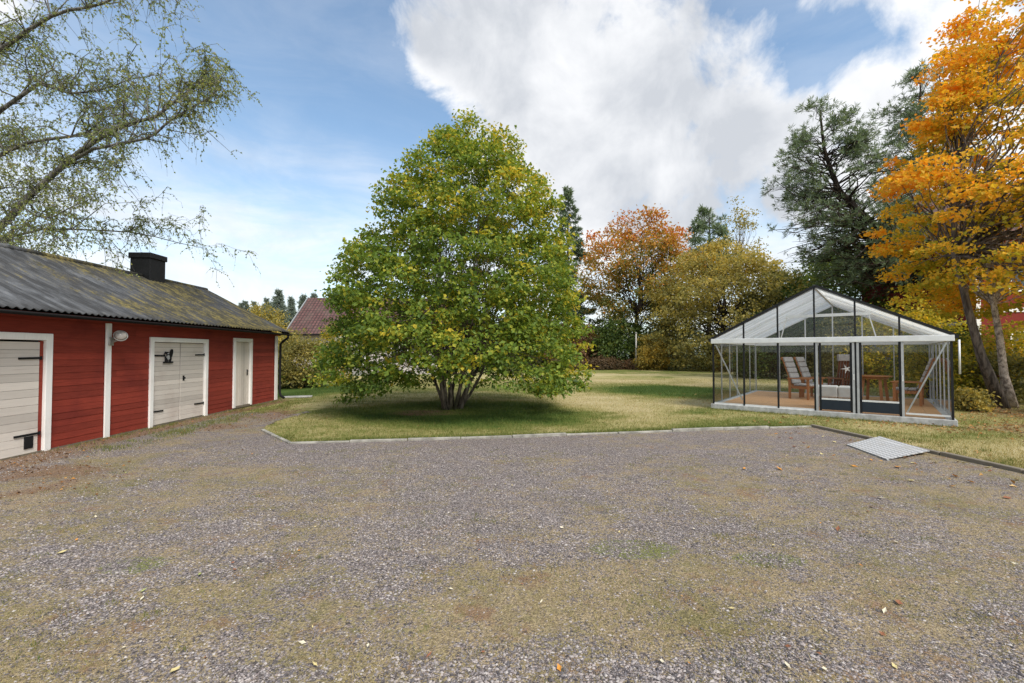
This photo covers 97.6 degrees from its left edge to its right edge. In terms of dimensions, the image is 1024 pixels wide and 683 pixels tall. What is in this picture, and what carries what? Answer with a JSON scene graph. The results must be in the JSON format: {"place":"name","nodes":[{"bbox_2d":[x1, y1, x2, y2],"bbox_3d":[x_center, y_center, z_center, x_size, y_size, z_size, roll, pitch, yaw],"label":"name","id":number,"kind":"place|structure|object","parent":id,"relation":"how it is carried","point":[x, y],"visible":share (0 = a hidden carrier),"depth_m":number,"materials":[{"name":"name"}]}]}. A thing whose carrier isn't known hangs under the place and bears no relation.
{"place":"outdoors","nodes":[
{"label":"outdoors","id":0,"kind":"place"},
{"bbox_2d":[287,297,445,375],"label":"house","id":1,"kind":"structure","parent":0,"point":[311,314],"depth_m":35.05,"materials":[{"name":"tile"}]},
{"bbox_2d":[0,411,1023,682],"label":"gravel yard","id":2,"kind":"structure","parent":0,"point":[230,439],"depth_m":3.73,"materials":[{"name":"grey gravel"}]},
{"bbox_2d":[169,665,180,672],"bbox_3d":[-1.782,1.734,2.368,0.056,0.012,0.041,1,-2,-43],"label":"fallen leaf","id":3,"kind":"object","parent":2,"relation":"on","point":[175,668],"visible":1,"depth_m":2.38,"materials":[{"name":"yellow plant"}]},
{"bbox_2d":[0,428,1023,682],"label":"dry moss","id":4,"kind":"object","parent":2,"relation":"on","point":[2,668],"visible":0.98,"depth_m":2.99,"materials":[{"name":"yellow plant"}]},
{"bbox_2d":[847,436,929,460],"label":"metal plate","id":5,"kind":"structure","parent":2,"relation":"on","point":[884,448],"depth_m":7.68,"materials":[{"name":"grey metal"}]},
{"bbox_2d":[0,0,1023,347],"label":"sky","id":6,"kind":"structure","parent":0,"point":[678,106],"materials":[{"name":"blue"}]},
{"bbox_2d":[0,352,1023,468],"bbox_3d":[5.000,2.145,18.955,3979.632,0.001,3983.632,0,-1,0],"label":"ground","id":7,"kind":"structure","parent":0,"point":[658,375],"depth_m":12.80,"materials":[{"name":"green plant"}]},
{"bbox_2d":[0,0,261,287],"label":"birch tree","id":8,"kind":"object","parent":7,"relation":"on","point":[108,132],"visible":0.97,"depth_m":11.89,"materials":[{"name":"green plant"}]},
{"bbox_2d":[0,243,292,460],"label":"barn","id":9,"kind":"structure","parent":7,"relation":"on","point":[69,375],"depth_m":9.45,"materials":[{"name":"red wood"}]},
{"bbox_2d":[0,332,52,458],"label":"garage door","id":10,"kind":"structure","parent":9,"relation":"in","point":[21,432],"depth_m":7.38,"materials":[{"name":"white wood"}]},
{"bbox_2d":[108,330,127,345],"bbox_3d":[-7.860,-0.072,8.937,0.294,0.303,0.202,0,-1,-2],"label":"wall lamp","id":11,"kind":"object","parent":9,"relation":"attached to","point":[119,335],"visible":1,"depth_m":8.90,"materials":[{"name":"white glass"}]},
{"bbox_2d":[153,342,179,424],"bbox_3d":[-8.123,0.967,10.512,0.056,1.876,0.872,0,-1,-2],"label":"door","id":12,"kind":"structure","parent":9,"relation":"in","point":[166,395],"depth_m":10.50,"materials":[{"name":"white wood"}]},
{"bbox_2d":[163,349,172,362],"bbox_3d":[-8.090,0.344,10.549,0.020,0.327,0.330,0,-1,-2],"label":"door emblem","id":13,"kind":"object","parent":9,"relation":"attached to","point":[169,356],"depth_m":10.57,"materials":[{"name":"black metal"}]},
{"bbox_2d":[179,343,204,419],"bbox_3d":[-8.144,0.988,11.426,0.075,1.876,0.867,0,-1,-2],"label":"door","id":14,"kind":"structure","parent":9,"relation":"in","point":[191,402],"depth_m":11.39,"materials":[{"name":"white wood"}]},
{"bbox_2d":[232,338,252,408],"bbox_3d":[-8.213,0.947,13.633,0.091,2.085,1.000,0,-1,-2],"label":"door","id":15,"kind":"structure","parent":9,"relation":"in","point":[242,347],"depth_m":13.67,"materials":[{"name":"white wood"}]},
{"bbox_2d":[241,299,249,310],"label":"distant pine","id":16,"kind":"object","parent":7,"relation":"on","point":[245,303],"visible":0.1,"depth_m":90.75,"materials":[{"name":"green plant"}]},
{"bbox_2d":[250,301,258,310],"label":"distant pine","id":17,"kind":"object","parent":7,"relation":"on","point":[254,304],"visible":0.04,"depth_m":106.65,"materials":[{"name":"green plant"}]},
{"bbox_2d":[261,296,269,311],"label":"distant pine","id":18,"kind":"object","parent":7,"relation":"on","point":[266,300],"visible":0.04,"depth_m":103.61,"materials":[{"name":"green plant"}]},
{"bbox_2d":[246,301,300,366],"bbox_3d":[-15.340,-0.009,28.142,5.277,4.969,4.752,0,-1,0],"label":"tree","id":19,"kind":"object","parent":7,"relation":"on","point":[277,318],"visible":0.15,"depth_m":28.06,"materials":[{"name":"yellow plant"}]},
{"bbox_2d":[265,287,290,343],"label":"distant pine","id":20,"kind":"object","parent":7,"relation":"on","point":[278,302],"visible":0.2,"depth_m":88.69,"materials":[{"name":"green plant"}]},
{"bbox_2d":[284,305,295,328],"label":"distant pine","id":21,"kind":"object","parent":7,"relation":"on","point":[291,308],"visible":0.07,"depth_m":97.77,"materials":[{"name":"green plant"}]},
{"bbox_2d":[285,296,296,313],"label":"distant pine","id":22,"kind":"object","parent":7,"relation":"on","point":[291,299],"visible":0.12,"depth_m":99.63,"materials":[{"name":"green plant"}]},
{"bbox_2d":[287,293,307,342],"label":"distant pine","id":23,"kind":"object","parent":7,"relation":"on","point":[301,300],"visible":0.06,"depth_m":90.82,"materials":[{"name":"green plant"}]},
{"bbox_2d":[284,395,312,397],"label":"paving slab","id":24,"kind":"structure","parent":7,"relation":"on","point":[306,396],"depth_m":16.58,"materials":[{"name":"concrete"}]},
{"bbox_2d":[278,327,335,388],"bbox_3d":[-10.335,0.778,21.488,3.481,3.003,3.299,0,-1,15],"label":"bush","id":25,"kind":"object","parent":7,"relation":"on","point":[296,373],"visible":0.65,"depth_m":20.99,"materials":[{"name":"green plant"}]},
{"bbox_2d":[310,291,317,297],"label":"distant pine","id":26,"kind":"object","parent":7,"relation":"on","point":[314,295],"depth_m":90.87,"materials":[{"name":"green plant"}]},
{"bbox_2d":[312,323,359,379],"bbox_3d":[-10.835,0.638,27.647,2.948,3.564,3.168,0,-1,0],"label":"tree","id":27,"kind":"object","parent":7,"relation":"on","point":[327,339],"visible":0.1,"depth_m":27.31,"materials":[{"name":"green plant"}]},
{"bbox_2d":[303,106,598,409],"bbox_3d":[-1.614,-2.426,13.542,8.202,9.047,8.282,0,-1,0],"label":"lime tree","id":28,"kind":"object","parent":7,"relation":"on","point":[473,343],"visible":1,"depth_m":11.42,"materials":[{"name":"green plant"}]},
{"bbox_2d":[476,326,529,366],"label":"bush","id":29,"kind":"object","parent":7,"relation":"on","point":[504,354],"depth_m":50.53,"materials":[{"name":"green plant"}]},
{"bbox_2d":[0,391,1023,497],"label":"leaf litter","id":30,"kind":"object","parent":7,"relation":"on","point":[990,414],"visible":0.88,"depth_m":10.06,"materials":[{"name":"brown plant"}]},
{"bbox_2d":[49,398,1023,470],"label":"grass tufts","id":31,"kind":"object","parent":7,"relation":"on","point":[288,403],"visible":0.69,"depth_m":9.38,"materials":[{"name":"green plant"}]},
{"bbox_2d":[261,425,811,443],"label":"kerb","id":32,"kind":"structure","parent":7,"relation":"on","point":[521,435],"depth_m":8.96,"materials":[{"name":"concrete"}]},
{"bbox_2d":[509,312,571,366],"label":"bush","id":33,"kind":"object","parent":7,"relation":"on","point":[536,354],"visible":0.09,"depth_m":49.78,"materials":[{"name":"green plant"}]},
{"bbox_2d":[548,359,589,369],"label":"bush","id":34,"kind":"object","parent":7,"relation":"on","point":[575,367],"visible":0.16,"depth_m":42.34,"materials":[{"name":"brown plant"}]},
{"bbox_2d":[535,185,604,361],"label":"spruce tree","id":35,"kind":"object","parent":7,"relation":"on","point":[579,251],"visible":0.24,"depth_m":54.74,"materials":[{"name":"green plant"}]},
{"bbox_2d":[544,317,607,362],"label":"bush","id":36,"kind":"object","parent":7,"relation":"on","point":[583,352],"visible":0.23,"depth_m":46.06,"materials":[{"name":"green plant"}]},
{"bbox_2d":[572,333,601,358],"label":"bush","id":37,"kind":"object","parent":7,"relation":"on","point":[583,340],"visible":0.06,"depth_m":48.96,"materials":[{"name":"green plant"}]},
{"bbox_2d":[583,355,624,369],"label":"bush","id":38,"kind":"object","parent":7,"relation":"on","point":[606,363],"visible":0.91,"depth_m":42.67,"materials":[{"name":"brown plant"}]},
{"bbox_2d":[581,316,649,367],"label":"bush","id":39,"kind":"object","parent":7,"relation":"on","point":[612,341],"visible":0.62,"depth_m":45.05,"materials":[{"name":"green plant"}]},
{"bbox_2d":[619,358,644,369],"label":"bush","id":40,"kind":"object","parent":7,"relation":"on","point":[628,365],"visible":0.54,"depth_m":43.20,"materials":[{"name":"brown plant"}]},
{"bbox_2d":[635,333,636,369],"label":"pole","id":41,"kind":"object","parent":7,"relation":"on","point":[635,347],"visible":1,"depth_m":42.95,"materials":[{"name":"white metal"}]},
{"bbox_2d":[546,308,730,357],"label":"wood","id":42,"kind":"object","parent":7,"relation":"on","point":[674,332],"visible":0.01,"depth_m":124.89,"materials":[{"name":"brown wood"}]},
{"bbox_2d":[572,203,712,356],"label":"maple tree","id":43,"kind":"object","parent":7,"relation":"on","point":[622,265],"visible":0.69,"depth_m":48.82,"materials":[{"name":"orange plant"}]},
{"bbox_2d":[630,332,676,369],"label":"bush","id":44,"kind":"object","parent":7,"relation":"on","point":[650,356],"visible":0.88,"depth_m":41.98,"materials":[{"name":"yellow plant"}]},
{"bbox_2d":[684,203,734,355],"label":"pine tree","id":45,"kind":"object","parent":7,"relation":"on","point":[720,230],"visible":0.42,"depth_m":64.55,"materials":[{"name":"green plant"}]},
{"bbox_2d":[630,234,812,371],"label":"oak tree","id":46,"kind":"object","parent":7,"relation":"on","point":[730,267],"visible":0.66,"depth_m":40.09,"materials":[{"name":"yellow plant"}]},
{"bbox_2d":[717,195,767,305],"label":"aspen tree","id":47,"kind":"object","parent":7,"relation":"on","point":[740,222],"visible":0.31,"depth_m":53.71,"materials":[{"name":"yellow plant"}]},
{"bbox_2d":[718,267,821,369],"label":"oak tree","id":48,"kind":"object","parent":7,"relation":"on","point":[756,297],"visible":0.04,"depth_m":40.56,"materials":[{"name":"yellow plant"}]},
{"bbox_2d":[724,312,827,378],"bbox_3d":[17.125,0.137,29.427,6.644,4.729,6.126,0,-1,0],"label":"bush","id":49,"kind":"object","parent":7,"relation":"on","point":[764,365],"visible":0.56,"depth_m":28.33,"materials":[{"name":"green plant"}]},
{"bbox_2d":[764,251,861,371],"bbox_3d":[27.656,-2.727,38.011,12.620,10.915,12.806,0,-1,0],"label":"oak tree","id":50,"kind":"object","parent":7,"relation":"on","point":[784,287],"visible":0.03,"depth_m":37.24,"materials":[{"name":"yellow plant"}]},
{"bbox_2d":[708,285,960,426],"bbox_3d":[9.956,0.289,14.171,5.420,3.487,6.146,-1,-2,39],"label":"greenhouse","id":51,"kind":"object","parent":7,"relation":"on","point":[785,313],"visible":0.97,"depth_m":12.41,"materials":[{"name":"metal"}]},
{"bbox_2d":[781,357,818,399],"bbox_3d":[9.706,1.221,15.082,0.710,1.385,0.966,1,-2,-29],"label":"garden armchair","id":52,"kind":"object","parent":51,"relation":"on","point":[794,380],"visible":0.94,"depth_m":15.14,"materials":[{"name":"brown wood"}]},
{"bbox_2d":[793,357,831,397],"bbox_3d":[10.392,1.231,15.480,0.710,1.385,0.966,1,-2,-33],"label":"garden armchair","id":53,"kind":"object","parent":51,"relation":"on","point":[802,367],"visible":0.53,"depth_m":15.64,"materials":[{"name":"brown wood"}]},
{"bbox_2d":[818,385,849,405],"bbox_3d":[9.066,1.542,12.443,1.040,0.620,0.440,-1,-2,39],"label":"bench","id":54,"kind":"object","parent":51,"relation":"on","point":[833,391],"visible":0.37,"depth_m":12.32,"materials":[{"name":"white fabric"}]},
{"bbox_2d":[827,377,843,398],"bbox_3d":[10.904,1.569,15.075,0.440,0.690,0.440,-1,-2,39],"label":"side table","id":55,"kind":"object","parent":51,"relation":"on","point":[828,378],"visible":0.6,"depth_m":15.01,"materials":[{"name":"brown wood"}]},
{"bbox_2d":[819,343,853,411],"bbox_3d":[8.368,0.911,11.557,0.742,1.780,0.114,-1,-2,39],"label":"door","id":56,"kind":"structure","parent":51,"relation":"in","point":[825,403],"depth_m":11.56,"materials":[{"name":"black metal"}]},
{"bbox_2d":[832,361,849,385],"bbox_3d":[11.367,1.228,15.354,0.710,1.385,0.966,0,-1,19],"label":"garden armchair","id":57,"kind":"object","parent":51,"relation":"on","point":[841,373],"visible":0.46,"depth_m":15.13,"materials":[{"name":"brown wood"}]},
{"bbox_2d":[837,354,849,360],"bbox_3d":[11.216,0.540,14.941,0.600,0.220,0.165,0,-1,19],"label":"folded blanket","id":58,"kind":"object","parent":57,"relation":"on","point":[843,357],"visible":0.6,"depth_m":14.92,"materials":[{"name":"white fabric"}]},
{"bbox_2d":[862,375,892,400],"bbox_3d":[11.550,1.492,14.287,0.940,0.818,0.940,-1,-2,39],"label":"table","id":59,"kind":"object","parent":51,"relation":"on","point":[878,377],"visible":0.87,"depth_m":14.19,"materials":[{"name":"brown wood"}]},
{"bbox_2d":[859,342,902,415],"bbox_3d":[9.049,0.898,10.998,0.832,1.780,0.114,-1,-2,39],"label":"door","id":60,"kind":"structure","parent":51,"relation":"in","point":[873,406],"depth_m":11.06,"materials":[{"name":"black metal"}]},
{"bbox_2d":[890,358,935,405],"bbox_3d":[11.828,1.177,13.211,0.710,1.385,0.966,1,-2,-45],"label":"garden armchair","id":61,"kind":"object","parent":51,"relation":"on","point":[907,390],"visible":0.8,"depth_m":13.04,"materials":[{"name":"brown wood"}]},
{"bbox_2d":[787,245,898,372],"bbox_3d":[22.132,-2.038,29.713,7.398,9.118,7.589,0,-1,0],"label":"oak tree","id":62,"kind":"object","parent":7,"relation":"on","point":[843,291],"visible":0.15,"depth_m":28.90,"materials":[{"name":"green plant"}]},
{"bbox_2d":[803,308,889,383],"bbox_3d":[19.583,0.203,25.593,5.538,4.442,5.375,0,-1,0],"label":"bush","id":63,"kind":"object","parent":7,"relation":"on","point":[826,364],"visible":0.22,"depth_m":25.86,"materials":[{"name":"green plant"}]},
{"bbox_2d":[759,93,935,297],"bbox_3d":[18.962,-5.629,25.296,9.296,16.083,8.141,1,-2,-39],"label":"pine tree","id":64,"kind":"object","parent":7,"relation":"on","point":[856,219],"visible":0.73,"depth_m":24.69,"materials":[{"name":"green plant"}]},
{"bbox_2d":[834,291,968,388],"bbox_3d":[18.696,-0.070,21.291,5.914,4.779,4.976,0,-1,0],"label":"bush","id":65,"kind":"object","parent":7,"relation":"on","point":[872,363],"visible":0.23,"depth_m":21.13,"materials":[{"name":"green plant"}]},
{"bbox_2d":[811,424,1023,473],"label":"kerb","id":66,"kind":"structure","parent":7,"relation":"on","point":[982,462],"depth_m":7.11,"materials":[{"name":"grey concrete"}]},
{"bbox_2d":[857,52,996,214],"bbox_3d":[26.735,-8.036,28.887,6.405,20.942,7.026,0,-1,0],"label":"pine tree","id":67,"kind":"object","parent":7,"relation":"on","point":[912,111],"visible":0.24,"depth_m":29.62,"materials":[{"name":"green plant"}]},
{"bbox_2d":[872,324,990,386],"bbox_3d":[16.994,0.765,17.530,3.748,2.873,3.770,0,-1,0],"label":"bush","id":68,"kind":"object","parent":7,"relation":"on","point":[891,366],"visible":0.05,"depth_m":17.89,"materials":[{"name":"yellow plant"}]},
{"bbox_2d":[856,192,1023,382],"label":"house","id":69,"kind":"structure","parent":7,"relation":"on","point":[1018,316],"depth_m":22.97,"materials":[{"name":"wood"}]},
{"bbox_2d":[1008,257,1023,291],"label":"window","id":70,"kind":"structure","parent":69,"relation":"in","point":[1016,276],"depth_m":20.75,"materials":[{"name":"white glass"}]},
{"bbox_2d":[884,327,997,398],"bbox_3d":[14.801,0.814,15.638,2.874,2.640,2.746,0,-1,0],"label":"bush","id":71,"kind":"object","parent":7,"relation":"on","point":[921,363],"visible":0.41,"depth_m":15.34,"materials":[{"name":"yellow plant"}]},
{"bbox_2d":[859,0,1023,408],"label":"maple tree","id":72,"kind":"object","parent":7,"relation":"on","point":[986,63],"visible":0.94,"depth_m":13.68,"materials":[{"name":"orange plant"}]},
{"bbox_2d":[874,80,1023,407],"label":"maple tree","id":73,"kind":"object","parent":7,"relation":"on","point":[993,299],"visible":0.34,"depth_m":13.85,"materials":[{"name":"orange plant"}]},
{"bbox_2d":[933,385,1002,412],"bbox_3d":[13.155,1.663,12.971,1.313,0.815,1.393,0,-1,0],"label":"bush","id":74,"kind":"object","parent":7,"relation":"on","point":[978,401],"visible":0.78,"depth_m":12.73,"materials":[{"name":"yellow plant"}]},
{"bbox_2d":[954,346,1023,402],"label":"bush","id":75,"kind":"object","parent":7,"relation":"on","point":[1015,367],"visible":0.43,"depth_m":14.88,"materials":[{"name":"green plant"}]},
{"bbox_2d":[955,318,1023,397],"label":"bush","id":76,"kind":"object","parent":7,"relation":"on","point":[988,339],"visible":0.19,"depth_m":16.18,"materials":[{"name":"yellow plant"}]}
]}

